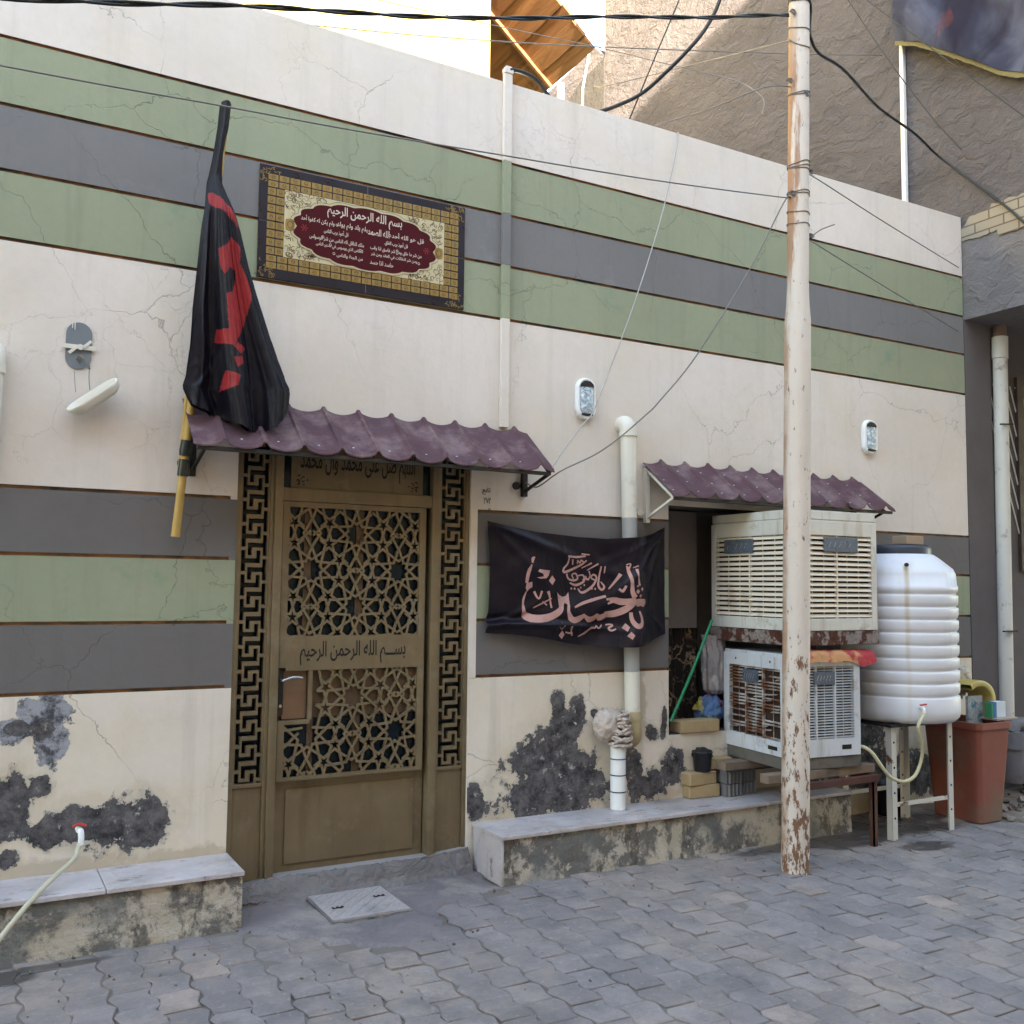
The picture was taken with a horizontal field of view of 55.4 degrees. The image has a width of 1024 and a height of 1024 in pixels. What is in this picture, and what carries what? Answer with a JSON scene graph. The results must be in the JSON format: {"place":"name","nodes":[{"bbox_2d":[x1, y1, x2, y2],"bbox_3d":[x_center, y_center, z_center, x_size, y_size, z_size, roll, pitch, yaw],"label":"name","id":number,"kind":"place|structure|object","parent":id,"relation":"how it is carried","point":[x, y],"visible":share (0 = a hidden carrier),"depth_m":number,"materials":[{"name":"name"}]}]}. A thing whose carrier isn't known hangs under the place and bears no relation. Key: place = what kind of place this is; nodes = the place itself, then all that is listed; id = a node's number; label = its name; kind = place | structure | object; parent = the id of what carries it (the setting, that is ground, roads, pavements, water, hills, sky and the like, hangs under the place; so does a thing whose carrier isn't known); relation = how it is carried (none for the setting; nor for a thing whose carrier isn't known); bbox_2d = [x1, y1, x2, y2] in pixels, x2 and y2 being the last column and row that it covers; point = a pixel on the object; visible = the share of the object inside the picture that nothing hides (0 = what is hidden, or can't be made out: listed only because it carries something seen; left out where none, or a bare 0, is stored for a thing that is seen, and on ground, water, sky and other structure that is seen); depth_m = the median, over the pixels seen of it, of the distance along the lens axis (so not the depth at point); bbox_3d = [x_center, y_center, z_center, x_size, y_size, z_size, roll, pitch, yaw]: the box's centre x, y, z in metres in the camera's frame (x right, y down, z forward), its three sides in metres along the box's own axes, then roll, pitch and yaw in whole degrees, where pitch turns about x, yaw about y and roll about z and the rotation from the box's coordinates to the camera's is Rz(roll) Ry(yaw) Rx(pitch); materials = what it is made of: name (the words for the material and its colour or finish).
{"place":"outdoors","nodes":[
{"label":"outdoors","id":0,"kind":"place"},
{"bbox_2d":[0,786,1023,1023],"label":"paving","id":1,"kind":"structure","parent":0,"point":[244,990],"depth_m":3.94,"materials":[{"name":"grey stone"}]},
{"bbox_2d":[0,853,244,969],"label":"masonry ledge","id":2,"kind":"object","parent":1,"relation":"on","point":[66,915],"visible":0.98,"depth_m":4.05,"materials":[{"name":"beige concrete"}]},
{"bbox_2d":[235,869,502,948],"bbox_3d":[-0.596,1.837,4.499,1.440,0.027,0.912,3,-5,-29],"label":"concrete apron","id":3,"kind":"object","parent":1,"relation":"on","point":[425,901],"visible":0.71,"depth_m":4.34,"materials":[{"name":"grey concrete"}]},
{"bbox_2d":[242,847,473,910],"bbox_3d":[-0.792,1.813,4.844,1.258,0.154,0.293,3,-5,-29],"label":"door step","id":4,"kind":"object","parent":3,"relation":"on","point":[296,886],"depth_m":4.80,"materials":[{"name":"stone"}]},
{"bbox_2d":[306,886,413,924],"bbox_3d":[-0.719,1.840,4.555,0.388,0.043,0.398,3,-5,-29],"label":"drain cover","id":5,"kind":"object","parent":3,"relation":"on","point":[353,906],"visible":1,"depth_m":4.51,"materials":[{"name":"stone"}]},
{"bbox_2d":[11,817,1023,1020],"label":"grit","id":6,"kind":"object","parent":1,"relation":"on","point":[401,991],"visible":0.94,"depth_m":4.04,"materials":[{"name":"grey gravel"}]},
{"bbox_2d":[472,786,851,886],"bbox_3d":[0.957,1.828,5.618,2.498,0.265,0.332,3,-5,-29],"label":"masonry ledge","id":7,"kind":"object","parent":1,"relation":"on","point":[526,849],"visible":0.9,"depth_m":5.33,"materials":[{"name":"beige concrete"}]},
{"bbox_2d":[610,742,625,810],"bbox_3d":[0.602,1.498,5.535,0.089,0.368,0.089,3,-5,-29],"label":"pipe stub","id":8,"kind":"object","parent":7,"relation":"on","point":[617,779],"visible":0.99,"depth_m":5.50,"materials":[{"name":"white plastic"}]},
{"bbox_2d":[592,708,632,748],"bbox_3d":[0.571,1.229,5.556,0.244,0.223,0.150,1,-4,-5],"label":"bundle","id":9,"kind":"object","parent":8,"relation":"on","point":[610,727],"visible":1,"depth_m":5.50,"materials":[{"name":"white fabric"}]},
{"bbox_2d":[683,783,719,798],"bbox_3d":[1.137,1.679,5.885,0.225,0.075,0.100,3,-5,-25],"label":"brick","id":10,"kind":"object","parent":7,"relation":"on","point":[702,791],"visible":0.88,"depth_m":5.84,"materials":[{"name":"yellow ceramic"}]},
{"bbox_2d":[681,770,715,785],"bbox_3d":[1.124,1.602,5.884,0.215,0.075,0.100,3,-5,-32],"label":"brick","id":11,"kind":"object","parent":10,"relation":"on","point":[692,778],"visible":0.9,"depth_m":5.84,"materials":[{"name":"yellow ceramic"}]},
{"bbox_2d":[691,747,712,771],"bbox_3d":[1.149,1.492,5.888,0.128,0.144,0.126,3,-5,-29],"label":"black cup","id":12,"kind":"object","parent":11,"relation":"on","point":[702,758],"visible":1,"depth_m":5.84,"materials":[{"name":"plastic"}]},
{"bbox_2d":[716,781,741,796],"bbox_3d":[1.303,1.687,5.966,0.115,0.074,0.187,3,-5,-28],"label":"paver","id":13,"kind":"object","parent":7,"relation":"on","point":[730,790],"visible":0.55,"depth_m":5.89,"materials":[{"name":"grey concrete"}]},
{"bbox_2d":[716,770,741,783],"bbox_3d":[1.304,1.611,5.972,0.115,0.074,0.187,3,-5,-30],"label":"paver","id":14,"kind":"object","parent":13,"relation":"on","point":[729,777],"visible":0.67,"depth_m":5.90,"materials":[{"name":"grey concrete"}]},
{"bbox_2d":[711,755,731,768],"bbox_3d":[1.247,1.532,5.969,0.180,0.065,0.100,3,-5,-27],"label":"brick","id":15,"kind":"object","parent":14,"relation":"on","point":[715,759],"visible":0.45,"depth_m":5.92,"materials":[{"name":"yellow ceramic"}]},
{"bbox_2d":[741,781,755,794],"bbox_3d":[1.407,1.694,6.036,0.115,0.074,0.187,3,-5,-28],"label":"paver","id":16,"kind":"object","parent":7,"relation":"on","point":[749,787],"visible":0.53,"depth_m":5.96,"materials":[{"name":"grey concrete"}]},
{"bbox_2d":[741,768,755,781],"bbox_3d":[1.408,1.618,6.042,0.115,0.074,0.187,3,-5,-30],"label":"paver","id":17,"kind":"object","parent":16,"relation":"on","point":[748,775],"visible":0.47,"depth_m":5.97,"materials":[{"name":"grey concrete"}]},
{"bbox_2d":[711,766,879,846],"bbox_3d":[1.762,1.760,5.865,0.980,0.415,0.635,3,-5,-29],"label":"iron stand","id":18,"kind":"object","parent":1,"relation":"on","point":[872,779],"visible":0.5,"depth_m":5.71,"materials":[{"name":"brown metal"}]},
{"bbox_2d":[717,758,769,770],"bbox_3d":[1.577,1.532,5.993,0.760,0.050,0.080,3,-5,-29],"label":"plank","id":19,"kind":"object","parent":18,"relation":"on","point":[733,764],"visible":0.45,"depth_m":5.83,"materials":[{"name":"brown wood"}]},
{"bbox_2d":[760,762,874,784],"bbox_3d":[1.775,1.506,5.629,0.850,0.050,0.070,3,-5,-29],"label":"plank","id":20,"kind":"object","parent":18,"relation":"on","point":[775,777],"visible":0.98,"depth_m":5.62,"materials":[{"name":"brown wood"}]},
{"bbox_2d":[724,647,860,769],"bbox_3d":[1.681,1.171,5.916,0.540,0.655,0.660,2,-5,-23],"label":"air cooler","id":21,"kind":"object","parent":20,"relation":"on","point":[753,702],"visible":0.84,"depth_m":5.71,"materials":[{"name":"white metal"}]},
{"bbox_2d":[710,510,879,645],"bbox_3d":[1.737,0.410,6.045,0.702,0.785,0.746,3,-5,-28],"label":"air cooler","id":22,"kind":"object","parent":21,"relation":"on","point":[747,573],"visible":0.84,"depth_m":5.81,"materials":[{"name":"beige metal"}]},
{"bbox_2d":[700,634,725,693],"bbox_3d":[1.277,0.963,6.164,0.188,0.370,0.140,3,-5,-29],"label":"plastic sleeve","id":23,"kind":"object","parent":22,"relation":"hanging from","point":[712,661],"visible":0.88,"depth_m":6.11,"materials":[{"name":"grey plastic"}]},
{"bbox_2d":[810,649,876,665],"bbox_3d":[1.876,0.854,5.695,0.630,0.102,0.103,3,-5,-29],"label":"red cloth","id":24,"kind":"object","parent":21,"relation":"on","point":[863,657],"visible":0.85,"depth_m":5.70,"materials":[{"name":"fabric"}]},
{"bbox_2d":[781,0,813,875],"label":"utility pole","id":25,"kind":"object","parent":1,"relation":"on","point":[795,811],"visible":1,"depth_m":5.32,"materials":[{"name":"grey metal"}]},
{"bbox_2d":[0,0,788,20],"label":"cable","id":26,"kind":"object","parent":25,"relation":"attached to","point":[192,4],"visible":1,"depth_m":4.29,"materials":[{"name":"black rubber"}]},
{"bbox_2d":[0,64,790,197],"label":"cable","id":27,"kind":"object","parent":25,"relation":"attached to","point":[27,70],"visible":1,"depth_m":4.21,"materials":[{"name":"black rubber"}]},
{"bbox_2d":[525,196,789,487],"bbox_3d":[0.819,-0.962,5.343,1.478,1.672,0.188,1,-4,1],"label":"cable","id":28,"kind":"object","parent":25,"relation":"attached to","point":[685,369],"visible":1,"depth_m":5.33,"materials":[{"name":"grey rubber"}]},
{"bbox_2d":[594,40,790,86],"bbox_3d":[1.039,-3.295,7.114,0.330,1.436,3.202,2,-4,-15],"label":"cable","id":29,"kind":"object","parent":25,"relation":"attached to","point":[696,63],"visible":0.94,"depth_m":6.67,"materials":[{"name":"grey rubber"}]},
{"bbox_2d":[655,85,790,126],"bbox_3d":[1.206,-2.436,5.846,0.974,0.085,0.091,-4,-6,44],"label":"cable","id":30,"kind":"object","parent":25,"relation":"attached to","point":[724,102],"visible":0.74,"depth_m":5.78,"materials":[{"name":"black rubber"}]},
{"bbox_2d":[809,174,958,267],"bbox_3d":[2.530,-1.893,6.465,0.031,0.109,2.598,-3,-6,43],"label":"cable","id":31,"kind":"object","parent":25,"relation":"attached to","point":[879,218],"visible":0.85,"depth_m":6.28,"materials":[{"name":"black rubber"}]},
{"bbox_2d":[809,239,958,331],"bbox_3d":[2.501,-1.468,6.446,0.048,0.050,2.577,-3,-6,42],"label":"cable","id":32,"kind":"object","parent":25,"relation":"attached to","point":[880,283],"visible":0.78,"depth_m":6.34,"materials":[{"name":"black rubber"}]},
{"bbox_2d":[809,0,1023,223],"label":"cable","id":33,"kind":"object","parent":25,"relation":"attached to","point":[847,73],"visible":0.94,"depth_m":7.03,"materials":[{"name":"black rubber"}]},
{"bbox_2d":[877,779,900,816],"bbox_3d":[2.549,1.924,6.556,0.244,0.210,0.244,3,-5,-29],"label":"black bucket","id":34,"kind":"object","parent":1,"relation":"on","point":[882,801],"visible":0.3,"depth_m":6.49,"materials":[{"name":"plastic"}]},
{"bbox_2d":[843,719,958,840],"bbox_3d":[2.446,1.653,6.170,0.620,0.690,0.425,3,-5,-29],"label":"tank stand","id":35,"kind":"object","parent":1,"relation":"on","point":[893,804],"visible":0.7,"depth_m":6.11,"materials":[{"name":"white metal"}]},
{"bbox_2d":[841,544,960,723],"bbox_3d":[2.480,0.761,6.245,0.710,1.100,0.716,3,-5,-29],"label":"water tank","id":36,"kind":"object","parent":35,"relation":"on","point":[911,675],"visible":0.71,"depth_m":5.93,"materials":[{"name":"white plastic"}]},
{"bbox_2d":[861,712,925,782],"bbox_3d":[2.243,1.392,5.740,0.452,0.417,0.111,1,-4,-11],"label":"hose","id":37,"kind":"object","parent":36,"relation":"attached to","point":[885,771],"visible":0.98,"depth_m":5.74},
{"bbox_2d":[892,535,923,544],"bbox_3d":[2.534,0.182,6.239,0.165,0.055,0.110,3,-5,-29],"label":"brick","id":38,"kind":"object","parent":36,"relation":"on","point":[909,540],"visible":0.92,"depth_m":6.20,"materials":[{"name":"beige brick"}]},
{"bbox_2d":[925,714,1010,823],"bbox_3d":[3.041,1.708,6.510,0.350,0.645,0.448,3,-5,-29],"label":"rubbish bin","id":39,"kind":"object","parent":1,"relation":"on","point":[979,758],"visible":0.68,"depth_m":6.36,"materials":[{"name":"red plastic"}]},
{"bbox_2d":[958,664,971,698],"bbox_3d":[3.078,1.164,6.766,0.276,0.268,0.175,3,-5,-29],"label":"plastic bag","id":40,"kind":"object","parent":39,"relation":"on","point":[964,671],"visible":0.2,"depth_m":6.72,"materials":[{"name":"white plastic"}]},
{"bbox_2d":[958,678,995,723],"bbox_3d":[3.107,1.286,6.592,0.262,0.311,0.190,3,-5,-29],"label":"cut jerrycan","id":41,"kind":"object","parent":39,"relation":"in","point":[980,692],"visible":0.75,"depth_m":6.53,"materials":[{"name":"yellow plastic"}]},
{"bbox_2d":[980,715,1017,720],"bbox_3d":[3.251,1.381,6.560,0.220,0.014,0.185,3,-5,-29],"label":"board","id":42,"kind":"object","parent":39,"relation":"on","point":[1001,718],"visible":0.54,"depth_m":6.49,"materials":[{"name":"grey wood"}]},
{"bbox_2d":[984,701,1005,717],"bbox_3d":[3.228,1.318,6.512,0.143,0.103,0.055,3,-5,-29],"label":"carton","id":43,"kind":"object","parent":42,"relation":"on","point":[995,709],"visible":1,"depth_m":6.48,"materials":[{"name":"white cardboard"}]},
{"bbox_2d":[378,0,764,113],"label":"cable","id":44,"kind":"object","parent":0,"point":[579,43],"visible":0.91,"depth_m":8.23,"materials":[{"name":"grey rubber"}]},
{"bbox_2d":[547,0,604,91],"label":"sky","id":45,"kind":"structure","parent":0,"point":[594,29],"materials":[{"name":"white"}]},
{"bbox_2d":[866,0,1023,116],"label":"cable","id":46,"kind":"object","parent":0,"point":[946,59],"visible":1,"depth_m":7.37,"materials":[{"name":"black rubber"}]},
{"bbox_2d":[900,787,1023,823],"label":"dirt","id":47,"kind":"structure","parent":0,"point":[1014,792],"depth_m":6.80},
{"bbox_2d":[1002,789,1023,821],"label":"rubble","id":48,"kind":"object","parent":47,"relation":"on","point":[1020,800],"visible":0.53,"depth_m":6.68,"materials":[{"name":"grey stone"}]},
{"label":"ground","id":49,"kind":"structure","parent":0,"visible":0},
{"bbox_2d":[231,0,490,76],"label":"cream building","id":50,"kind":"structure","parent":49,"relation":"on","point":[473,56],"depth_m":12.06,"materials":[{"name":"white paint"}]},
{"bbox_2d":[490,0,594,92],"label":"wooden canopy","id":51,"kind":"object","parent":50,"relation":"attached to","point":[548,66],"visible":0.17,"depth_m":14.07,"materials":[{"name":"brown wood"}]},
{"bbox_2d":[0,0,971,881],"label":"plastered house","id":52,"kind":"structure","parent":49,"relation":"on","point":[264,666],"depth_m":5.02,"materials":[{"name":"beige paint"}]},
{"bbox_2d":[0,343,5,418],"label":"edge pipe","id":53,"kind":"object","parent":52,"relation":"attached to","point":[2,361],"visible":1,"depth_m":4.14,"materials":[{"name":"beige plastic"}]},
{"bbox_2d":[72,822,86,845],"bbox_3d":[-1.871,1.384,4.209,0.060,0.090,0.090,3,-5,-29],"label":"garden tap","id":54,"kind":"object","parent":52,"relation":"attached to","point":[79,830],"visible":1,"depth_m":4.18,"materials":[{"name":"white plastic"}]},
{"bbox_2d":[0,843,81,941],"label":"hose","id":55,"kind":"object","parent":54,"relation":"hanging from","point":[33,897],"visible":1,"depth_m":3.87,"materials":[{"name":"white plastic"}]},
{"bbox_2d":[63,322,119,414],"bbox_3d":[-1.861,-0.636,4.317,0.232,0.431,0.146,3,-5,-29],"label":"broken wall lamp","id":56,"kind":"object","parent":52,"relation":"attached to","point":[78,347],"visible":1,"depth_m":4.34,"materials":[{"name":"beige plastic"}]},
{"bbox_2d":[226,443,469,881],"bbox_3d":[-0.809,0.677,4.975,1.253,2.245,0.187,3,-5,-29],"label":"door","id":57,"kind":"structure","parent":52,"relation":"in","point":[350,647],"depth_m":4.92,"materials":[{"name":"brown metal"}]},
{"bbox_2d":[256,163,464,309],"bbox_3d":[-0.757,-1.412,5.065,1.133,0.575,0.016,3,-5,-29],"label":"tile plaque","id":58,"kind":"object","parent":52,"relation":"attached to","point":[320,231],"visible":1,"depth_m":5.04,"materials":[{"name":"multicoloured tile"}]},
{"bbox_2d":[177,398,554,496],"bbox_3d":[-0.665,-0.332,4.869,1.875,0.394,0.310,3,-5,-29],"label":"awning","id":59,"kind":"object","parent":52,"relation":"attached to","point":[323,432],"visible":0.89,"depth_m":4.84,"materials":[{"name":"metal"}]},
{"bbox_2d":[171,137,226,536],"bbox_3d":[-1.441,-0.886,4.496,0.110,2.004,0.274,5,-6,-44],"label":"flag pole","id":60,"kind":"object","parent":59,"relation":"attached to","point":[185,448],"visible":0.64,"depth_m":4.46,"materials":[{"name":"yellow wood"}]},
{"bbox_2d":[183,100,289,432],"bbox_3d":[-1.263,-1.125,4.541,0.480,1.522,0.187,3,-5,-29],"label":"flag","id":61,"kind":"object","parent":60,"relation":"hanging from","point":[234,374],"visible":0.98,"depth_m":4.45,"materials":[{"name":"black fabric"}]},
{"bbox_2d":[499,65,513,427],"bbox_3d":[-0.034,-1.499,5.466,0.057,2.070,0.033,3,-5,-29],"label":"cable conduit","id":62,"kind":"object","parent":52,"relation":"attached to","point":[507,73],"visible":1,"depth_m":5.45,"materials":[{"name":"beige paint"}]},
{"bbox_2d":[510,0,721,111],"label":"cable","id":63,"kind":"object","parent":62,"relation":"attached to","point":[646,89],"visible":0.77,"depth_m":6.11,"materials":[{"name":"black rubber"}]},
{"bbox_2d":[558,82,563,98],"bbox_3d":[0.576,-4.184,11.607,0.060,1.910,0.060,3,-5,-29],"label":"white post","id":64,"kind":"object","parent":52,"relation":"on","point":[561,90],"visible":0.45,"depth_m":11.65,"materials":[{"name":"plastic"}]},
{"bbox_2d":[485,521,664,647],"bbox_3d":[0.423,0.412,5.495,1.214,0.702,0.161,3,-5,-29],"label":"banner","id":65,"kind":"object","parent":52,"relation":"attached to","point":[595,592],"visible":1,"depth_m":5.49,"materials":[{"name":"black fabric"}]},
{"bbox_2d":[574,378,595,419],"bbox_3d":[0.430,-0.657,5.661,0.132,0.246,0.042,3,-5,-29],"label":"wall lamp","id":66,"kind":"object","parent":52,"relation":"attached to","point":[585,398],"visible":0.96,"depth_m":5.64,"materials":[{"name":"white plastic"}]},
{"bbox_2d":[582,54,589,104],"bbox_3d":[0.876,-4.376,11.622,0.022,2.303,0.152,-3,-6,38],"label":"thin pole","id":67,"kind":"object","parent":52,"relation":"on","point":[584,79],"visible":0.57,"depth_m":11.65,"materials":[{"name":"white plastic"}]},
{"bbox_2d":[552,132,678,467],"bbox_3d":[0.652,-1.316,5.649,1.136,2.238,0.070,5,-6,-44],"label":"cable","id":68,"kind":"object","parent":52,"relation":"attached to","point":[630,312],"visible":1,"depth_m":5.62,"materials":[{"name":"rubber"}]},
{"bbox_2d":[615,416,641,748],"bbox_3d":[0.687,0.405,5.712,0.162,1.954,0.154,3,-5,-29],"label":"drain pipe","id":69,"kind":"object","parent":52,"relation":"attached to","point":[623,424],"visible":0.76,"depth_m":5.67,"materials":[{"name":"beige plastic"}]},
{"bbox_2d":[629,0,679,118],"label":"cable","id":70,"kind":"object","parent":52,"relation":"attached to","point":[654,59],"visible":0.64,"depth_m":6.24,"materials":[{"name":"black rubber"}]},
{"bbox_2d":[669,620,712,721],"bbox_3d":[1.098,0.966,5.958,0.371,0.610,0.021,4,-5,-35],"label":"green stick","id":71,"kind":"object","parent":52,"relation":"attached to","point":[691,672],"visible":1,"depth_m":5.95,"materials":[{"name":"plastic"}]},
{"bbox_2d":[670,717,718,733],"bbox_3d":[1.122,1.308,5.978,0.300,0.075,0.110,3,-5,-27],"label":"brick","id":72,"kind":"object","parent":52,"relation":"on","point":[692,725],"visible":0.91,"depth_m":5.93,"materials":[{"name":"yellow ceramic"}]},
{"bbox_2d":[692,694,723,722],"bbox_3d":[1.240,1.250,6.133,0.230,0.231,0.159,3,-5,-29],"label":"cloth bundle","id":73,"kind":"object","parent":52,"relation":"on","point":[709,705],"visible":0.84,"depth_m":6.08,"materials":[{"name":"blue fabric"}]},
{"bbox_2d":[637,459,895,522],"bbox_3d":[1.648,-0.099,6.158,1.917,0.395,0.295,3,-5,-29],"label":"awning","id":74,"kind":"object","parent":52,"relation":"attached to","point":[750,486],"visible":0.83,"depth_m":6.00,"materials":[{"name":"metal"}]},
{"bbox_2d":[861,420,877,454],"bbox_3d":[2.506,-0.524,6.816,0.132,0.246,0.042,3,-5,-29],"label":"wall lamp","id":75,"kind":"object","parent":52,"relation":"attached to","point":[869,437],"visible":1,"depth_m":6.79,"materials":[{"name":"white plastic"}]},
{"bbox_2d":[605,0,1023,788],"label":"grey house","id":76,"kind":"structure","parent":49,"relation":"on","point":[853,136],"depth_m":8.02,"materials":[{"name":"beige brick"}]},
{"bbox_2d":[548,48,604,109],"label":"rooftop wall","id":77,"kind":"structure","parent":76,"relation":"attached to","point":[572,81],"depth_m":12.26,"materials":[{"name":"beige paint"}]},
{"bbox_2d":[312,24,881,55],"bbox_3d":[-0.399,-3.070,6.194,8.042,1.958,0.008,3,-5,-29],"label":"cable","id":78,"kind":"object","parent":76,"relation":"attached to","point":[570,45],"visible":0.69,"depth_m":6.60,"materials":[{"name":"black rubber"}]},
{"bbox_2d":[899,45,907,201],"bbox_3d":[3.201,-2.973,7.952,0.040,1.800,0.036,3,-5,-29],"label":"white batten","id":79,"kind":"object","parent":76,"relation":"attached to","point":[903,115],"visible":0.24,"depth_m":7.95,"materials":[{"name":"plastic"}]},
{"bbox_2d":[848,0,961,149],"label":"cable","id":80,"kind":"object","parent":76,"relation":"attached to","point":[902,78],"visible":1,"depth_m":7.84,"materials":[{"name":"black rubber"}]},
{"bbox_2d":[892,0,1023,77],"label":"tarpaulin","id":81,"kind":"object","parent":76,"relation":"hanging from","point":[989,33],"visible":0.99,"depth_m":7.40,"materials":[{"name":"grey fabric"}]},
{"bbox_2d":[991,324,1017,716],"bbox_3d":[3.750,0.045,7.459,0.200,3.021,0.128,3,-5,-29],"label":"downpipe","id":82,"kind":"object","parent":76,"relation":"attached to","point":[999,359],"visible":0.86,"depth_m":7.44,"materials":[{"name":"plastic"}]},
{"bbox_2d":[991,377,1023,570],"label":"window","id":83,"kind":"structure","parent":76,"relation":"in","point":[1018,402],"depth_m":7.71,"materials":[{"name":"black metal"}]},
{"bbox_2d":[1005,717,1023,783],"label":"rubbish bin","id":84,"kind":"object","parent":76,"relation":"attached to","point":[1014,772],"visible":0.75,"depth_m":7.03,"materials":[{"name":"grey plastic"}]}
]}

